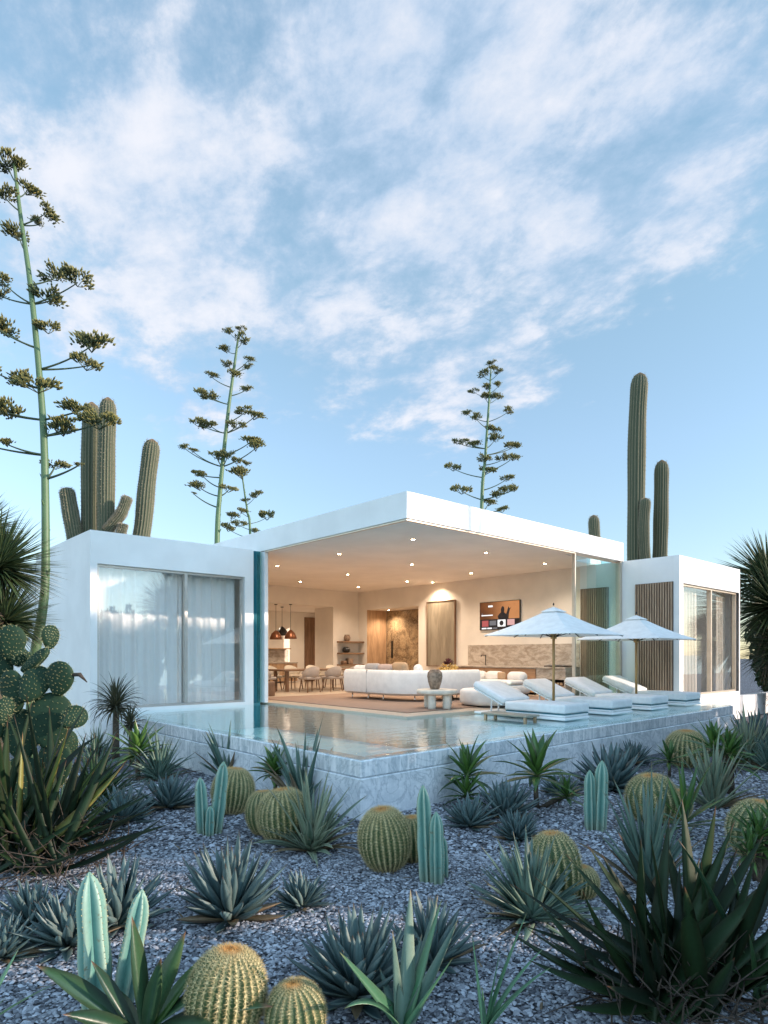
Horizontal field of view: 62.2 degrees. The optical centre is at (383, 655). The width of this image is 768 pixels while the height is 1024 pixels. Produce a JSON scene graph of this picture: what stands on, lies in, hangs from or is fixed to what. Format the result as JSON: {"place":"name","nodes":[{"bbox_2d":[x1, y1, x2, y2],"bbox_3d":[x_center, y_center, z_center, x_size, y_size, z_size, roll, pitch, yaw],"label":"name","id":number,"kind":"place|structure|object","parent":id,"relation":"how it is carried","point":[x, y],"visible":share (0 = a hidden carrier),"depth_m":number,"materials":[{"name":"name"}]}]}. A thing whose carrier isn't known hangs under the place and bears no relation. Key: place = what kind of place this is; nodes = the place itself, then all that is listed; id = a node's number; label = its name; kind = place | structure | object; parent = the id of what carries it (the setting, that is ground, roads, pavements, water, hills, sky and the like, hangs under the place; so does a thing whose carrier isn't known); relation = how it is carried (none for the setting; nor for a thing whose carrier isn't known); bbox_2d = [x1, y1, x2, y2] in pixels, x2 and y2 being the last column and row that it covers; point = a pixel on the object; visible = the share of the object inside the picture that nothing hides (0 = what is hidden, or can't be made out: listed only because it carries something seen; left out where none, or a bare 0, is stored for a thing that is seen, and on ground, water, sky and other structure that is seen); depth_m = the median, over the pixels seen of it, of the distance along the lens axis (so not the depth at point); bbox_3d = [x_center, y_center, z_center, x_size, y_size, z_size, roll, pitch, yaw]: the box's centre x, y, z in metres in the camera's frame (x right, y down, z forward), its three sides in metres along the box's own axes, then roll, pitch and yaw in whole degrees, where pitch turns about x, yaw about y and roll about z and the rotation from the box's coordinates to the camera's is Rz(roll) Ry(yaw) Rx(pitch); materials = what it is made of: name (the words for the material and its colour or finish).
{"place":"outdoors","nodes":[
{"label":"outdoors","id":0,"kind":"place"},
{"bbox_2d":[0,659,767,1023],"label":"gravel ground","id":1,"kind":"structure","parent":0,"point":[748,683],"depth_m":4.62,"materials":[{"name":"gravel"}]},
{"bbox_2d":[0,910,48,963],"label":"blue agave","id":2,"kind":"object","parent":1,"relation":"on","point":[11,945],"visible":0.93,"depth_m":3.42,"materials":[{"name":"green plant"}]},
{"bbox_2d":[0,495,66,749],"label":"tree yucca","id":3,"kind":"object","parent":1,"relation":"on","point":[13,567],"visible":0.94,"depth_m":8.26,"materials":[{"name":"green plant"}]},
{"bbox_2d":[0,877,74,931],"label":"blue agave","id":4,"kind":"object","parent":1,"relation":"on","point":[25,898],"visible":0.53,"depth_m":3.77,"materials":[{"name":"green plant"}]},
{"bbox_2d":[0,624,88,801],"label":"prickly pear","id":5,"kind":"object","parent":1,"relation":"on","point":[35,682],"visible":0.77,"depth_m":5.72,"materials":[{"name":"green plant"}]},
{"bbox_2d":[0,146,121,757],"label":"agave flower stalk","id":6,"kind":"object","parent":1,"relation":"on","point":[23,377],"visible":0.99,"depth_m":8.97,"materials":[{"name":"plant"}]},
{"bbox_2d":[8,886,124,963],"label":"blue agave","id":7,"kind":"object","parent":1,"relation":"on","point":[56,928],"visible":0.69,"depth_m":3.48,"materials":[{"name":"green plant"}]},
{"bbox_2d":[15,765,121,844],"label":"yucca","id":8,"kind":"object","parent":1,"relation":"on","point":[61,793],"visible":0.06,"depth_m":5.76,"materials":[{"name":"green plant"}]},
{"bbox_2d":[0,695,170,891],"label":"dark agave","id":9,"kind":"object","parent":1,"relation":"on","point":[45,831],"visible":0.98,"depth_m":4.79,"materials":[{"name":"green plant"}]},
{"bbox_2d":[77,722,116,767],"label":"yucca","id":10,"kind":"object","parent":1,"relation":"on","point":[87,750],"visible":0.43,"depth_m":9.00,"materials":[{"name":"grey plant"}]},
{"bbox_2d":[59,734,155,811],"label":"yucca","id":11,"kind":"object","parent":1,"relation":"on","point":[94,762],"visible":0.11,"depth_m":6.85,"materials":[{"name":"green plant"}]},
{"bbox_2d":[58,396,160,539],"bbox_3d":[-6.808,-2.361,15.651,2.447,8.012,1.088,0,0,9],"label":"saguaro","id":12,"kind":"object","parent":1,"relation":"on","point":[99,511],"visible":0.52,"depth_m":15.62,"materials":[{"name":"plant"}]},
{"bbox_2d":[75,872,148,1009],"bbox_3d":[-1.231,1.310,2.887,0.310,0.676,0.146,0,0,-25],"label":"blue column cactus","id":13,"kind":"object","parent":1,"relation":"on","point":[93,940],"depth_m":2.83,"materials":[{"name":"plant"}]},
{"bbox_2d":[83,673,142,758],"bbox_3d":[-4.212,0.946,10.031,0.974,1.418,1.129,0,0,-9],"label":"dracaena","id":14,"kind":"object","parent":1,"relation":"on","point":[115,700],"visible":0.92,"depth_m":9.99,"materials":[{"name":"green plant"}]},
{"bbox_2d":[60,853,177,938],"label":"blue agave","id":15,"kind":"object","parent":1,"relation":"on","point":[122,892],"visible":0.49,"depth_m":3.77,"materials":[{"name":"green plant"}]},
{"bbox_2d":[86,783,157,824],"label":"blue agave","id":16,"kind":"object","parent":1,"relation":"on","point":[132,809],"visible":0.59,"depth_m":6.14,"materials":[{"name":"green plant"}]},
{"bbox_2d":[110,702,148,764],"bbox_3d":[-3.796,1.167,9.479,0.628,0.973,0.639,0,0,-13],"label":"dracaena","id":17,"kind":"object","parent":1,"relation":"on","point":[129,719],"visible":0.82,"depth_m":9.45,"materials":[{"name":"green plant"}]},
{"bbox_2d":[106,717,171,778],"bbox_3d":[-3.270,1.212,8.397,0.938,0.874,0.908,0,0,-34],"label":"dracaena","id":18,"kind":"object","parent":1,"relation":"on","point":[139,740],"visible":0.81,"depth_m":8.30,"materials":[{"name":"green plant"}]},
{"bbox_2d":[36,917,272,1023],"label":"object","id":19,"kind":"object","parent":1,"relation":"on","point":[158,1000],"visible":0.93,"depth_m":2.65,"materials":[{"name":"green plant"}]},
{"bbox_2d":[125,726,200,783],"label":"agave","id":20,"kind":"object","parent":1,"relation":"on","point":[163,756],"visible":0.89,"depth_m":8.25,"materials":[{"name":"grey plant"}]},
{"bbox_2d":[133,769,194,810],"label":"blue agave","id":21,"kind":"object","parent":1,"relation":"on","point":[169,792],"visible":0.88,"depth_m":6.73,"materials":[{"name":"green plant"}]},
{"bbox_2d":[195,761,227,836],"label":"blue column cactus","id":22,"kind":"object","parent":1,"relation":"on","point":[209,820],"depth_m":5.77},
{"bbox_2d":[193,721,239,773],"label":"yucca","id":23,"kind":"object","parent":1,"relation":"on","point":[217,759],"visible":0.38,"depth_m":8.22,"materials":[{"name":"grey plant"}]},
{"bbox_2d":[177,325,267,543],"bbox_3d":[-5.787,-5.100,23.016,3.453,13.462,1.252,0,0,12],"label":"agave flower stalk","id":24,"kind":"object","parent":1,"relation":"on","point":[255,442],"visible":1,"depth_m":22.95,"materials":[{"name":"plant"}]},
{"bbox_2d":[181,940,268,1023],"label":"golden barrel","id":25,"kind":"object","parent":1,"relation":"on","point":[224,980],"visible":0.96,"depth_m":2.62,"materials":[{"name":"plant"}]},
{"bbox_2d":[176,832,287,933],"bbox_3d":[-0.930,1.366,3.901,0.676,0.547,0.724,0,0,-16],"label":"blue agave","id":26,"kind":"object","parent":1,"relation":"on","point":[228,888],"visible":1,"depth_m":3.84,"materials":[{"name":"green plant"}]},
{"bbox_2d":[209,766,255,815],"bbox_3d":[-1.557,1.397,6.572,0.486,0.505,0.485,5,-5,14],"label":"golden barrel","id":27,"kind":"object","parent":1,"relation":"on","point":[240,787],"visible":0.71,"depth_m":6.43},
{"bbox_2d":[220,456,274,535],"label":"agave flower stalk","id":28,"kind":"object","parent":1,"relation":"on","point":[240,471],"visible":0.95,"depth_m":24.43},
{"bbox_2d":[244,789,270,835],"bbox_3d":[-1.096,1.435,5.805,0.372,0.428,0.372,-4,-5,-10],"label":"golden barrel","id":29,"kind":"object","parent":1,"relation":"on","point":[251,808],"visible":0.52,"depth_m":5.70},
{"bbox_2d":[248,739,286,788],"bbox_3d":[-1.237,1.300,7.282,0.671,0.690,0.636,0,0,-22],"label":"dracaena","id":30,"kind":"object","parent":1,"relation":"on","point":[271,760],"visible":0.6,"depth_m":7.19,"materials":[{"name":"green plant"}]},
{"bbox_2d":[255,786,304,840],"bbox_3d":[-0.872,1.399,5.566,0.520,0.499,0.518,-6,-3,13],"label":"golden barrel","id":31,"kind":"object","parent":1,"relation":"on","point":[265,818],"visible":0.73,"depth_m":5.40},
{"bbox_2d":[263,975,327,1023],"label":"golden barrel","id":32,"kind":"object","parent":1,"relation":"on","point":[299,1000],"visible":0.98,"depth_m":2.61,"materials":[{"name":"plant"}]},
{"bbox_2d":[262,718,332,799],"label":"yucca","id":33,"kind":"object","parent":1,"relation":"on","point":[291,776],"visible":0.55,"depth_m":6.75,"materials":[{"name":"green plant"}]},
{"bbox_2d":[266,869,336,918],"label":"blue agave","id":34,"kind":"object","parent":1,"relation":"on","point":[301,891],"visible":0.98,"depth_m":4.08,"materials":[{"name":"green plant"}]},
{"bbox_2d":[250,767,365,866],"bbox_3d":[-0.646,1.287,5.348,1.093,0.745,1.104,0,0,41],"label":"yucca","id":35,"kind":"object","parent":1,"relation":"on","point":[315,833],"visible":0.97,"depth_m":5.26,"materials":[{"name":"green plant"}]},
{"bbox_2d":[286,901,429,1019],"bbox_3d":[-0.117,1.418,3.039,0.697,0.442,0.692,0,0,4],"label":"blue agave","id":36,"kind":"object","parent":1,"relation":"on","point":[367,954],"visible":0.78,"depth_m":2.98,"materials":[{"name":"green plant"}]},
{"bbox_2d":[356,804,412,872],"bbox_3d":[0.004,1.393,4.835,0.446,0.515,0.447,-6,6,-2],"label":"golden barrel","id":37,"kind":"object","parent":1,"relation":"on","point":[384,839],"visible":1,"depth_m":4.70,"materials":[{"name":"plant"}]},
{"bbox_2d":[36,491,739,747],"bbox_3d":[-0.751,-0.500,17.057,14.450,4.260,14.300,0,0,-42],"label":"villa","id":38,"kind":"object","parent":1,"relation":"on","point":[374,601],"visible":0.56,"depth_m":14.29,"materials":[{"name":"white paint"}]},
{"bbox_2d":[99,567,181,705],"bbox_3d":[-4.614,-0.475,12.053,1.650,2.910,0.110,0,0,-42],"label":"sheer curtain","id":39,"kind":"object","parent":38,"relation":"hanging from","point":[140,626],"visible":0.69,"depth_m":12.10,"materials":[{"name":"fabric"}]},
{"bbox_2d":[97,564,243,708],"bbox_3d":[-4.035,-0.325,12.276,2.930,2.590,0.102,0,0,-42],"label":"window","id":40,"kind":"structure","parent":38,"relation":"in","point":[185,574],"depth_m":12.40,"materials":[{"name":"glass"}]},
{"bbox_2d":[188,575,234,701],"bbox_3d":[-3.579,-0.475,13.040,1.130,2.910,0.111,0,0,-42],"label":"sheer curtain","id":41,"kind":"object","parent":38,"relation":"hanging from","point":[211,659],"visible":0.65,"depth_m":13.02,"materials":[{"name":"fabric"}]},
{"bbox_2d":[304,617,314,680],"bbox_3d":[-2.807,-0.226,24.526,0.600,2.448,0.048,0,0,-42],"label":"kitchen door","id":42,"kind":"structure","parent":38,"relation":"in","point":[309,623],"depth_m":24.45,"materials":[{"name":"brown wood"}]},
{"bbox_2d":[299,666,320,692],"bbox_3d":[-2.003,0.650,17.243,0.547,0.704,0.486,0,0,-42],"label":"dining chair","id":43,"kind":"object","parent":38,"relation":"on","point":[310,673],"visible":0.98,"depth_m":17.05,"materials":[{"name":"fabric"}]},
{"bbox_2d":[321,666,342,691],"bbox_3d":[-1.439,0.650,17.752,0.547,0.704,0.486,0,0,-45],"label":"dining chair","id":44,"kind":"object","parent":38,"relation":"on","point":[333,673],"visible":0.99,"depth_m":17.56,"materials":[{"name":"fabric"}]},
{"bbox_2d":[387,609,417,669],"bbox_3d":[0.890,-0.271,21.552,0.088,2.538,2.380,0,0,-42],"label":"stone door","id":45,"kind":"structure","parent":38,"relation":"in","point":[402,625],"depth_m":21.79,"materials":[{"name":"stone"}]},
{"bbox_2d":[268,693,546,712],"bbox_3d":[0.699,0.992,14.628,5.350,0.012,5.050,0,0,-42],"label":"rug","id":46,"kind":"object","parent":38,"relation":"on","point":[402,704],"visible":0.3,"depth_m":13.54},
{"bbox_2d":[344,669,479,701],"bbox_3d":[0.620,0.663,14.489,2.054,0.681,2.350,0,0,-42],"label":"corner sofa","id":47,"kind":"object","parent":46,"relation":"on","point":[392,682],"visible":0.69,"depth_m":13.72,"materials":[{"name":"white fabric"}]},
{"bbox_2d":[417,688,457,709],"bbox_3d":[0.994,0.819,11.906,0.770,0.362,0.770,0,0,-42],"label":"coffee table","id":48,"kind":"object","parent":46,"relation":"on","point":[429,694],"visible":0.94,"depth_m":11.65,"materials":[{"name":"stone"}]},
{"bbox_2d":[460,687,520,707],"bbox_3d":[2.104,0.827,12.606,1.200,0.347,1.200,0,0,-42],"label":"pouf","id":49,"kind":"object","parent":46,"relation":"on","point":[471,697],"visible":0.38,"depth_m":12.15,"materials":[{"name":"white fabric"}]},
{"bbox_2d":[480,671,529,695],"bbox_3d":[2.380,0.700,15.975,0.950,0.600,2.500,0,0,-42],"label":"back sofa","id":50,"kind":"object","parent":46,"relation":"on","point":[515,679],"visible":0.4,"depth_m":15.37,"materials":[{"name":"white fabric"}]},
{"bbox_2d":[426,600,455,665],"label":"wall panel","id":51,"kind":"structure","parent":38,"relation":"attached to","point":[440,632],"depth_m":19.21,"materials":[{"name":"grey wood"}]},
{"bbox_2d":[480,599,520,629],"bbox_3d":[3.197,-1.100,17.587,0.056,0.790,1.380,0,0,-42],"label":"television","id":52,"kind":"object","parent":38,"relation":"attached to","point":[497,615],"visible":0.92,"depth_m":17.56,"materials":[{"name":"multicoloured plastic"}]},
{"bbox_2d":[440,655,579,695],"bbox_3d":[3.239,0.493,17.086,0.675,1.013,4.100,0,0,-42],"label":"outdoor kitchen","id":53,"kind":"object","parent":38,"relation":"on","point":[562,673],"visible":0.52,"depth_m":16.02,"materials":[{"name":"stone"}]},
{"bbox_2d":[468,643,579,666],"bbox_3d":[3.648,-0.001,17.119,0.027,0.578,3.600,0,0,-42],"label":"splashback","id":54,"kind":"object","parent":38,"relation":"attached to","point":[522,655],"visible":0.82,"depth_m":17.03,"materials":[{"name":"stone"}]},
{"bbox_2d":[683,587,696,691],"bbox_3d":[6.987,-0.475,14.836,1.430,2.910,0.112,0,0,-42],"label":"sheer curtain","id":55,"kind":"object","parent":38,"relation":"hanging from","point":[689,649],"visible":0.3,"depth_m":14.98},
{"bbox_2d":[683,584,735,693],"bbox_3d":[7.799,-0.340,15.273,3.300,2.520,0.102,0,0,-42],"label":"window","id":56,"kind":"structure","parent":38,"relation":"in","point":[709,591],"depth_m":15.29,"materials":[{"name":"white metal"}]},
{"bbox_2d":[716,592,724,690],"bbox_3d":[8.632,-0.475,16.321,0.600,2.910,0.104,0,0,-42],"label":"sheer curtain","id":57,"kind":"object","parent":38,"relation":"hanging from","point":[720,641],"visible":0.71,"depth_m":16.31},
{"bbox_2d":[11,770,767,1023],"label":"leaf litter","id":58,"kind":"object","parent":1,"relation":"on","point":[541,1005],"visible":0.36,"depth_m":4.59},
{"bbox_2d":[341,889,458,1023],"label":"agave","id":59,"kind":"object","parent":1,"relation":"on","point":[414,985],"visible":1,"depth_m":2.73,"materials":[{"name":"green plant"}]},
{"bbox_2d":[403,814,417,863],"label":"golden barrel","id":60,"kind":"object","parent":1,"relation":"on","point":[412,821],"visible":0.3,"depth_m":4.92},
{"bbox_2d":[112,706,734,819],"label":"infinity pool","id":61,"kind":"structure","parent":1,"relation":"on","point":[398,778],"depth_m":7.82,"materials":[{"name":"stone"}]},
{"bbox_2d":[484,603,623,700],"bbox_3d":[2.986,0.075,11.203,1.720,2.000,1.720,0,0,-42],"label":"parasol","id":62,"kind":"object","parent":61,"relation":"on","point":[553,623],"visible":0.92,"depth_m":10.96,"materials":[{"name":"fabric"}]},
{"bbox_2d":[577,612,696,693],"bbox_3d":[5.210,0.100,13.141,1.720,2.000,1.720,0,0,-42],"label":"parasol","id":63,"kind":"object","parent":61,"relation":"on","point":[635,629],"visible":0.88,"depth_m":12.89,"materials":[{"name":"fabric"}]},
{"bbox_2d":[417,785,448,885],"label":"blue column cactus","id":64,"kind":"object","parent":1,"relation":"on","point":[432,853],"depth_m":4.54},
{"bbox_2d":[387,890,487,974],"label":"blue agave","id":65,"kind":"object","parent":1,"relation":"on","point":[461,948],"visible":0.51,"depth_m":3.33,"materials":[{"name":"green plant"}]},
{"bbox_2d":[441,791,500,830],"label":"blue agave","id":66,"kind":"object","parent":1,"relation":"on","point":[468,813],"visible":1,"depth_m":5.99,"materials":[{"name":"green plant"}]},
{"bbox_2d":[438,734,506,809],"bbox_3d":[0.941,1.244,6.895,0.766,0.822,0.809,0,0,-3],"label":"dracaena","id":67,"kind":"object","parent":1,"relation":"on","point":[467,764],"visible":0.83,"depth_m":6.83,"materials":[{"name":"green plant"}]},
{"bbox_2d":[444,358,522,512],"bbox_3d":[3.429,-4.187,21.518,2.786,11.635,1.220,0,0,-2],"label":"agave flower stalk","id":68,"kind":"object","parent":1,"relation":"on","point":[494,437],"visible":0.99,"depth_m":21.48,"materials":[{"name":"plant"}]},
{"bbox_2d":[465,777,541,817],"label":"blue agave","id":69,"kind":"object","parent":1,"relation":"on","point":[504,796],"visible":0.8,"depth_m":6.32,"materials":[{"name":"green plant"}]},
{"bbox_2d":[472,913,549,1023],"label":"strap plant","id":70,"kind":"object","parent":1,"relation":"on","point":[492,1015],"visible":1,"depth_m":2.73,"materials":[{"name":"green plant"}]},
{"bbox_2d":[490,807,541,843],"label":"blue agave","id":71,"kind":"object","parent":1,"relation":"on","point":[516,823],"visible":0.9,"depth_m":5.57,"materials":[{"name":"green plant"}]},
{"bbox_2d":[464,824,606,944],"bbox_3d":[0.961,1.361,3.950,0.881,0.572,1.000,0,0,-24],"label":"yucca","id":72,"kind":"object","parent":1,"relation":"on","point":[516,904],"visible":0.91,"depth_m":3.88,"materials":[{"name":"green plant"}]},
{"bbox_2d":[494,727,583,808],"bbox_3d":[1.635,1.228,6.801,0.930,0.882,1.018,0,0,-18],"label":"dracaena","id":73,"kind":"object","parent":1,"relation":"on","point":[534,759],"visible":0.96,"depth_m":6.73,"materials":[{"name":"green plant"}]},
{"bbox_2d":[529,829,584,895],"bbox_3d":[1.143,1.411,4.266,0.397,0.480,0.396,-3,-3,-42],"label":"golden barrel","id":74,"kind":"object","parent":1,"relation":"on","point":[562,842],"visible":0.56,"depth_m":4.16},
{"bbox_2d":[539,775,583,795],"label":"blue agave","id":75,"kind":"object","parent":1,"relation":"on","point":[549,785],"visible":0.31,"depth_m":7.43,"materials":[{"name":"green plant"}]},
{"bbox_2d":[575,865,600,899],"bbox_3d":[1.329,1.525,4.285,0.262,0.234,0.263,3,3,2],"label":"golden barrel","id":76,"kind":"object","parent":1,"relation":"on","point":[588,891],"visible":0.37,"depth_m":4.20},
{"bbox_2d":[583,760,608,831],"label":"blue column cactus","id":77,"kind":"object","parent":1,"relation":"on","point":[595,805],"depth_m":5.90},
{"bbox_2d":[566,742,663,793],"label":"blue agave","id":78,"kind":"object","parent":1,"relation":"on","point":[621,773],"visible":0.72,"depth_m":7.64,"materials":[{"name":"green plant"}]},
{"bbox_2d":[620,738,653,765],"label":"blue agave","id":79,"kind":"object","parent":1,"relation":"on","point":[635,752],"visible":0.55,"depth_m":9.43,"materials":[{"name":"green plant"}]},
{"bbox_2d":[510,801,767,1023],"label":"dark agave","id":80,"kind":"object","parent":1,"relation":"on","point":[663,954],"visible":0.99,"depth_m":2.84,"materials":[{"name":"green plant"}]},
{"bbox_2d":[577,762,716,886],"bbox_3d":[1.884,1.179,4.386,0.759,0.927,0.856,0,0,-41],"label":"yucca","id":81,"kind":"object","parent":1,"relation":"on","point":[652,827],"visible":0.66,"depth_m":4.37,"materials":[{"name":"green plant"}]},
{"bbox_2d":[626,372,669,560],"bbox_3d":[8.990,-3.990,21.572,1.518,11.120,0.987,0,0,-29],"label":"saguaro","id":82,"kind":"object","parent":1,"relation":"on","point":[638,524],"visible":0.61,"depth_m":21.34,"materials":[{"name":"plant"}]},
{"bbox_2d":[623,772,679,823],"bbox_3d":[2.623,1.402,6.237,0.542,0.503,0.542,-6,4,22],"label":"golden barrel","id":83,"kind":"object","parent":1,"relation":"on","point":[636,783],"visible":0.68,"depth_m":6.12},
{"bbox_2d":[643,738,688,777],"bbox_3d":[3.779,1.374,8.502,0.544,0.538,0.578,0,0,-42],"label":"dracaena","id":84,"kind":"object","parent":1,"relation":"on","point":[669,755],"visible":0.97,"depth_m":8.46,"materials":[{"name":"green plant"}]},
{"bbox_2d":[633,756,727,835],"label":"agave","id":85,"kind":"object","parent":1,"relation":"on","point":[690,796],"visible":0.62,"depth_m":5.68,"materials":[{"name":"green plant"}]},
{"bbox_2d":[662,729,709,767],"bbox_3d":[4.437,1.365,9.336,0.664,0.570,0.662,0,4,27],"label":"golden barrel","id":86,"kind":"object","parent":1,"relation":"on","point":[676,735],"visible":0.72,"depth_m":9.16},
{"bbox_2d":[667,725,767,808],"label":"yucca","id":87,"kind":"object","parent":1,"relation":"on","point":[714,783],"visible":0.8,"depth_m":6.70,"materials":[{"name":"green plant"}]},
{"bbox_2d":[678,719,766,794],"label":"dracaena","id":88,"kind":"object","parent":1,"relation":"on","point":[733,746],"visible":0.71,"depth_m":7.38,"materials":[{"name":"green plant"}]},
{"bbox_2d":[679,841,767,1010],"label":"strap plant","id":89,"kind":"object","parent":1,"relation":"on","point":[758,992],"visible":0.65,"depth_m":2.83,"materials":[{"name":"green plant"}]},
{"bbox_2d":[715,529,767,706],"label":"tree yucca","id":90,"kind":"object","parent":1,"relation":"on","point":[756,606],"visible":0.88,"depth_m":17.55,"materials":[{"name":"green plant"}]},
{"bbox_2d":[719,796,767,882],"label":"dracaena","id":91,"kind":"object","parent":1,"relation":"on","point":[755,832],"visible":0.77,"depth_m":4.55,"materials":[{"name":"green plant"}]},
{"bbox_2d":[719,703,767,766],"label":"yucca","id":92,"kind":"object","parent":1,"relation":"on","point":[746,735],"visible":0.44,"depth_m":9.40,"materials":[{"name":"green plant"}]},
{"bbox_2d":[724,796,767,856],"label":"golden barrel","id":93,"kind":"object","parent":1,"relation":"on","point":[740,809],"visible":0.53,"depth_m":5.06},
{"bbox_2d":[740,692,767,716],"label":"garden wall","id":94,"kind":"structure","parent":1,"relation":"on","point":[750,701],"depth_m":17.21,"materials":[{"name":"white paint"}]},
{"bbox_2d":[740,727,767,769],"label":"yucca","id":95,"kind":"object","parent":1,"relation":"on","point":[761,759],"visible":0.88,"depth_m":9.04,"materials":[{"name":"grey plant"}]},
{"bbox_2d":[744,625,767,691],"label":"dark shrub","id":96,"kind":"object","parent":1,"relation":"on","point":[758,680],"visible":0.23,"depth_m":22.19,"materials":[{"name":"green plant"}]},
{"bbox_2d":[0,0,767,658],"label":"sky","id":97,"kind":"structure","parent":0,"point":[392,200],"materials":[{"name":"blue"}]},
{"bbox_2d":[125,703,729,755],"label":"water","id":98,"kind":"structure","parent":0,"point":[275,715],"depth_m":9.73,"materials":[{"name":"liquid"}]},
{"bbox_2d":[481,711,539,721],"bbox_3d":[2.032,1.005,10.275,0.360,0.130,0.900,0,0,-42],"label":"side table","id":99,"kind":"object","parent":98,"relation":"in","point":[524,716],"visible":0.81,"depth_m":10.13,"materials":[{"name":"grey wood"}]},
{"bbox_2d":[473,680,588,720],"bbox_3d":[2.442,0.739,10.746,0.720,0.562,1.851,0,0,-42],"label":"sun lounger","id":100,"kind":"object","parent":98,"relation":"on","point":[511,699],"visible":0.98,"depth_m":10.45,"materials":[{"name":"white fabric"}]},
{"bbox_2d":[523,678,632,714],"bbox_3d":[3.526,0.739,11.724,0.720,0.562,1.851,0,0,-42],"label":"sun lounger","id":101,"kind":"object","parent":98,"relation":"on","point":[542,687],"visible":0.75,"depth_m":11.32,"materials":[{"name":"fabric"}]},
{"bbox_2d":[565,677,668,709],"bbox_3d":[4.596,0.739,12.688,0.720,0.562,1.851,0,0,-42],"label":"sun lounger","id":102,"kind":"object","parent":98,"relation":"on","point":[585,686],"visible":0.81,"depth_m":12.40,"materials":[{"name":"fabric"}]},
{"bbox_2d":[602,675,700,705],"bbox_3d":[5.724,0.739,13.706,0.720,0.562,1.851,0,0,-42],"label":"sun lounger","id":103,"kind":"object","parent":98,"relation":"on","point":[626,685],"visible":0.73,"depth_m":13.38,"materials":[{"name":"fabric"}]},
{"bbox_2d":[730,707,767,745],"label":"blue agave","id":104,"kind":"object","parent":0,"point":[764,717],"visible":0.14,"depth_m":10.81,"materials":[{"name":"green plant"}]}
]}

